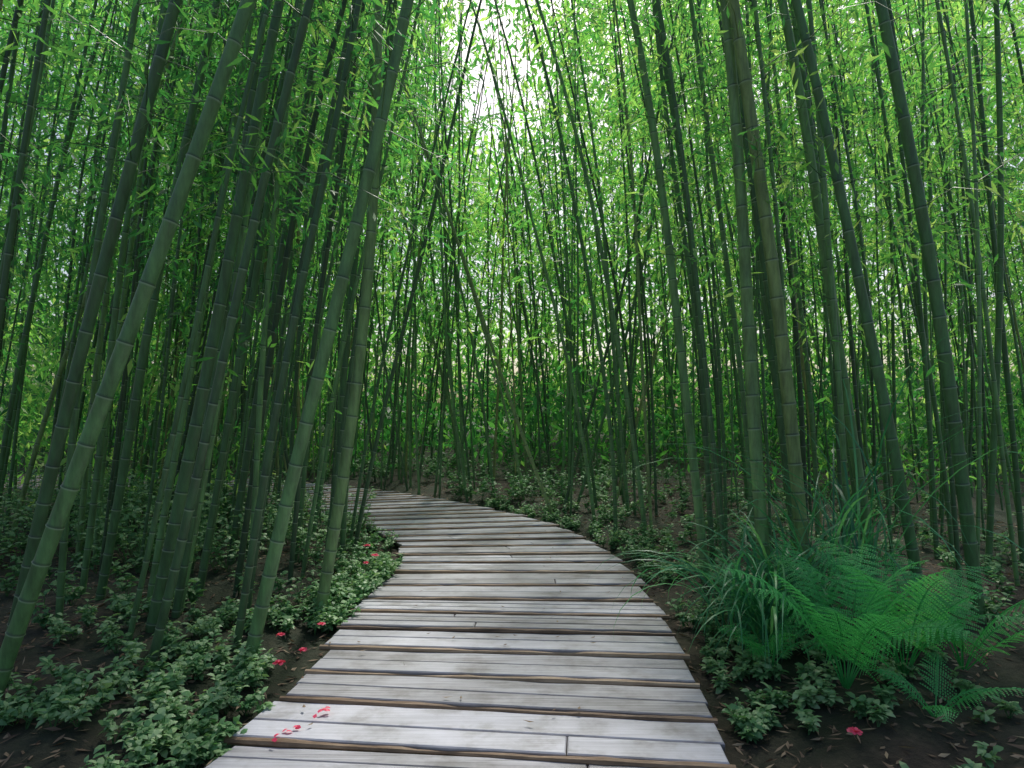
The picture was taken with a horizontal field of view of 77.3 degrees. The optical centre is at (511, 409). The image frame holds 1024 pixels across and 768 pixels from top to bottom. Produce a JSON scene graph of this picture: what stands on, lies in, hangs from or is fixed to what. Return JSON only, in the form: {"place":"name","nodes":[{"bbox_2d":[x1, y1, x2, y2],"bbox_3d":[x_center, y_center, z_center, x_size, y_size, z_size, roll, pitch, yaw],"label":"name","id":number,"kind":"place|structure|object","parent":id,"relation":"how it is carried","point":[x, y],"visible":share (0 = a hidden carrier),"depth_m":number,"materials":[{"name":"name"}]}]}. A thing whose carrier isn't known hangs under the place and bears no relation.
{"place":"outdoors","nodes":[
{"label":"outdoors","id":0,"kind":"place"},
{"bbox_2d":[0,413,1023,767],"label":"ground","id":1,"kind":"structure","parent":0,"point":[850,751],"depth_m":4.21,"materials":[{"name":"soil"}]},
{"bbox_2d":[0,0,328,630],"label":"bamboo","id":2,"kind":"object","parent":1,"relation":"on","point":[60,434],"visible":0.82,"depth_m":3.98,"materials":[{"name":"green plant"}]},
{"bbox_2d":[0,587,350,767],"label":"groundcover plants","id":3,"kind":"object","parent":1,"relation":"on","point":[245,672],"visible":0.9,"depth_m":3.47,"materials":[{"name":"green plant"}]},
{"bbox_2d":[0,0,363,699],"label":"bamboo","id":4,"kind":"object","parent":1,"relation":"on","point":[88,438],"visible":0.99,"depth_m":3.42,"materials":[{"name":"green plant"}]},
{"bbox_2d":[21,0,351,600],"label":"bamboo","id":5,"kind":"object","parent":1,"relation":"on","point":[112,532],"visible":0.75,"depth_m":5.19,"materials":[{"name":"green plant"}]},
{"bbox_2d":[0,459,377,572],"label":"understory shrub","id":6,"kind":"object","parent":1,"relation":"on","point":[131,508],"visible":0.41,"depth_m":7.15,"materials":[{"name":"green plant"}]},
{"bbox_2d":[101,0,383,617],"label":"bamboo","id":7,"kind":"object","parent":1,"relation":"on","point":[176,610],"visible":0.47,"depth_m":4.81,"materials":[{"name":"green plant"}]},
{"bbox_2d":[96,0,426,632],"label":"bamboo","id":8,"kind":"object","parent":1,"relation":"on","point":[190,451],"visible":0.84,"depth_m":4.53,"materials":[{"name":"green plant"}]},
{"bbox_2d":[272,659,285,664],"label":"pink flower","id":9,"kind":"object","parent":1,"relation":"on","point":[279,662],"visible":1,"depth_m":3.89,"materials":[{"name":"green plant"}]},
{"bbox_2d":[146,0,452,665],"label":"bamboo","id":10,"kind":"object","parent":1,"relation":"on","point":[204,443],"visible":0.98,"depth_m":3.89,"materials":[{"name":"green plant"}]},
{"bbox_2d":[196,0,405,587],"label":"bamboo","id":11,"kind":"object","parent":1,"relation":"on","point":[254,286],"visible":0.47,"depth_m":5.57,"materials":[{"name":"green plant"}]},
{"bbox_2d":[199,0,440,611],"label":"bamboo","id":12,"kind":"object","parent":1,"relation":"on","point":[324,143],"visible":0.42,"depth_m":5.06,"materials":[{"name":"green plant"}]},
{"bbox_2d":[223,0,434,564],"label":"bamboo","id":13,"kind":"object","parent":1,"relation":"on","point":[241,490],"visible":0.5,"depth_m":6.61,"materials":[{"name":"green plant"}]},
{"bbox_2d":[290,513,403,619],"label":"groundcover plants","id":14,"kind":"object","parent":1,"relation":"on","point":[373,575],"visible":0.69,"depth_m":6.01,"materials":[{"name":"green plant"}]},
{"bbox_2d":[290,16,430,564],"bbox_3d":[-1.619,-3.676,6.564,1.472,10.612,2.127,0,0,-43],"label":"bamboo","id":15,"kind":"object","parent":1,"relation":"on","point":[305,462],"visible":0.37,"depth_m":6.53,"materials":[{"name":"green plant"}]},
{"bbox_2d":[195,0,536,650],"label":"bamboo","id":16,"kind":"object","parent":1,"relation":"on","point":[245,592],"visible":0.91,"depth_m":4.36,"materials":[{"name":"green plant"}]},
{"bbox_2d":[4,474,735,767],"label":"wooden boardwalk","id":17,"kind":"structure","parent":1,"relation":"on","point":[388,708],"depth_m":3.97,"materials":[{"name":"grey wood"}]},
{"bbox_2d":[272,706,329,741],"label":"fallen petals","id":18,"kind":"object","parent":17,"relation":"on","point":[299,726],"visible":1,"depth_m":3.21,"materials":[{"name":"pink plant"}]},
{"bbox_2d":[284,5,468,558],"bbox_3d":[-1.582,-2.726,7.004,2.081,8.820,2.003,0,0,-28],"label":"bamboo","id":19,"kind":"object","parent":1,"relation":"on","point":[346,351],"visible":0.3,"depth_m":6.97,"materials":[{"name":"green plant"}]},
{"bbox_2d":[300,0,458,558],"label":"bamboo","id":20,"kind":"object","parent":1,"relation":"on","point":[344,412],"visible":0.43,"depth_m":6.03,"materials":[{"name":"green plant"}]},
{"bbox_2d":[289,0,500,615],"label":"bamboo","id":21,"kind":"object","parent":1,"relation":"on","point":[330,549],"visible":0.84,"depth_m":5.08,"materials":[{"name":"green plant"}]},
{"bbox_2d":[342,13,473,490],"bbox_3d":[-2.245,-3.204,12.502,3.023,9.748,1.843,0,0,0],"label":"bamboo","id":22,"kind":"object","parent":1,"relation":"on","point":[434,345],"visible":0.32,"depth_m":12.58,"materials":[{"name":"green plant"}]},
{"bbox_2d":[323,15,524,499],"bbox_3d":[-1.712,-3.136,11.218,3.793,9.510,2.120,0,0,14],"label":"bamboo","id":23,"kind":"object","parent":1,"relation":"on","point":[504,406],"visible":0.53,"depth_m":11.19,"materials":[{"name":"green plant"}]},
{"bbox_2d":[371,4,494,493],"bbox_3d":[-1.875,-3.359,11.898,2.950,9.987,2.263,0,0,-20],"label":"bamboo","id":24,"kind":"object","parent":1,"relation":"on","point":[480,387],"visible":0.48,"depth_m":11.78,"materials":[{"name":"green plant"}]},
{"bbox_2d":[156,447,743,509],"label":"understory shrub","id":25,"kind":"object","parent":1,"relation":"on","point":[601,472],"visible":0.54,"depth_m":13.40,"materials":[{"name":"green plant"}]},
{"bbox_2d":[364,7,553,517],"bbox_3d":[-1.212,-3.679,9.422,3.776,10.737,1.633,0,0,-16],"label":"bamboo","id":26,"kind":"object","parent":1,"relation":"on","point":[494,353],"visible":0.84,"depth_m":9.68,"materials":[{"name":"green plant"}]},
{"bbox_2d":[0,0,1023,660],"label":"bamboo","id":27,"kind":"object","parent":1,"relation":"on","point":[34,400],"depth_m":11.41,"materials":[{"name":"green plant"}]},
{"bbox_2d":[0,0,1023,646],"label":"bamboo grove","id":28,"kind":"object","parent":1,"relation":"on","point":[178,420],"visible":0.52,"depth_m":8.03,"materials":[{"name":"green plant"}]},
{"bbox_2d":[0,479,1023,767],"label":"leaf litter","id":29,"kind":"object","parent":1,"relation":"on","point":[930,725],"visible":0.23,"depth_m":4.09,"materials":[{"name":"brown plant"}]},
{"bbox_2d":[0,480,1023,629],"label":"groundcover plants","id":30,"kind":"object","parent":1,"relation":"on","point":[120,601],"visible":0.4,"depth_m":6.26,"materials":[{"name":"green plant"}]},
{"bbox_2d":[449,0,617,530],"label":"bamboo","id":31,"kind":"object","parent":1,"relation":"on","point":[604,381],"visible":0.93,"depth_m":8.38,"materials":[{"name":"green plant"}]},
{"bbox_2d":[471,2,595,519],"bbox_3d":[-0.082,-3.126,9.608,2.598,9.518,0.908,0,0,0],"label":"bamboo","id":32,"kind":"object","parent":1,"relation":"on","point":[561,337],"visible":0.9,"depth_m":9.18,"materials":[{"name":"green plant"}]},
{"bbox_2d":[473,0,647,535],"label":"bamboo","id":33,"kind":"object","parent":1,"relation":"on","point":[623,377],"visible":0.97,"depth_m":7.97,"materials":[{"name":"green plant"}]},
{"bbox_2d":[484,495,773,641],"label":"groundcover plants","id":34,"kind":"object","parent":1,"relation":"on","point":[616,534],"visible":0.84,"depth_m":7.41,"materials":[{"name":"green plant"}]},
{"bbox_2d":[543,0,715,562],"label":"bamboo","id":35,"kind":"object","parent":1,"relation":"on","point":[707,474],"visible":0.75,"depth_m":6.62,"materials":[{"name":"green plant"}]},
{"bbox_2d":[561,0,783,556],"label":"bamboo","id":36,"kind":"object","parent":1,"relation":"on","point":[678,199],"visible":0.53,"depth_m":7.07,"materials":[{"name":"green plant"}]},
{"bbox_2d":[577,0,775,581],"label":"bamboo","id":37,"kind":"object","parent":1,"relation":"on","point":[683,375],"visible":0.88,"depth_m":5.98,"materials":[{"name":"green plant"}]},
{"bbox_2d":[593,0,823,612],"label":"bamboo","id":38,"kind":"object","parent":1,"relation":"on","point":[751,378],"visible":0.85,"depth_m":5.03,"materials":[{"name":"green plant"}]},
{"bbox_2d":[622,0,870,551],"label":"bamboo","id":39,"kind":"object","parent":1,"relation":"on","point":[780,426],"visible":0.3,"depth_m":6.19,"materials":[{"name":"green plant"}]},
{"bbox_2d":[647,0,888,599],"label":"bamboo","id":40,"kind":"object","parent":1,"relation":"on","point":[771,262],"visible":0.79,"depth_m":4.97,"materials":[{"name":"green plant"}]},
{"bbox_2d":[718,613,817,667],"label":"fern","id":41,"kind":"object","parent":1,"relation":"on","point":[779,643],"visible":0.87,"depth_m":3.95,"materials":[{"name":"green plant"}]},
{"bbox_2d":[657,0,895,416],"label":"bamboo","id":42,"kind":"object","parent":1,"relation":"on","point":[757,224],"visible":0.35,"depth_m":5.57,"materials":[{"name":"green plant"}]},
{"bbox_2d":[590,505,972,668],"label":"arching grass","id":43,"kind":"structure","parent":1,"relation":"on","point":[765,621],"depth_m":4.33,"materials":[{"name":"green plant"}]},
{"bbox_2d":[634,0,935,602],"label":"bamboo","id":44,"kind":"object","parent":1,"relation":"on","point":[813,178],"visible":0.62,"depth_m":5.23,"materials":[{"name":"green plant"}]},
{"bbox_2d":[703,0,897,580],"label":"bamboo","id":45,"kind":"object","parent":1,"relation":"on","point":[804,77],"visible":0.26,"depth_m":5.89,"materials":[{"name":"green plant"}]},
{"bbox_2d":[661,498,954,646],"bbox_3d":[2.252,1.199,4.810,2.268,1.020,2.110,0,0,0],"label":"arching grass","id":46,"kind":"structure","parent":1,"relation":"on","point":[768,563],"depth_m":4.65,"materials":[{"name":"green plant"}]},
{"bbox_2d":[644,0,987,619],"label":"bamboo","id":47,"kind":"object","parent":1,"relation":"on","point":[884,405],"visible":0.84,"depth_m":4.58,"materials":[{"name":"green plant"}]},
{"bbox_2d":[619,329,1023,636],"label":"arching grass","id":48,"kind":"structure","parent":1,"relation":"on","point":[850,511],"depth_m":4.62,"materials":[{"name":"green plant"}]},
{"bbox_2d":[722,537,969,689],"bbox_3d":[1.900,1.184,3.616,1.140,0.768,1.031,0,0,40],"label":"fern","id":49,"kind":"object","parent":1,"relation":"on","point":[853,641],"visible":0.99,"depth_m":3.60,"materials":[{"name":"green plant"}]},
{"bbox_2d":[847,727,862,734],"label":"pink flower","id":50,"kind":"object","parent":1,"relation":"on","point":[854,730],"visible":1,"depth_m":3.09,"materials":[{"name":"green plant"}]},
{"bbox_2d":[699,619,1023,767],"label":"groundcover plants","id":51,"kind":"object","parent":1,"relation":"on","point":[750,726],"visible":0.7,"depth_m":3.52,"materials":[{"name":"green plant"}]},
{"bbox_2d":[776,536,1023,674],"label":"fern","id":52,"kind":"object","parent":1,"relation":"on","point":[926,599],"visible":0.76,"depth_m":3.76,"materials":[{"name":"green plant"}]},
{"bbox_2d":[779,0,1023,623],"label":"bamboo","id":53,"kind":"object","parent":1,"relation":"on","point":[966,513],"visible":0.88,"depth_m":4.68,"materials":[{"name":"green plant"}]},
{"bbox_2d":[859,652,1023,723],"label":"fern","id":54,"kind":"object","parent":1,"relation":"on","point":[948,709],"visible":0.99,"depth_m":3.28,"materials":[{"name":"green plant"}]},
{"bbox_2d":[881,562,1023,669],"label":"fern","id":55,"kind":"object","parent":1,"relation":"on","point":[973,642],"visible":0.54,"depth_m":3.85,"materials":[{"name":"green plant"}]},
{"bbox_2d":[0,0,1023,412],"label":"sky","id":56,"kind":"structure","parent":0,"point":[468,105],"materials":[{"name":"white"}]}
]}

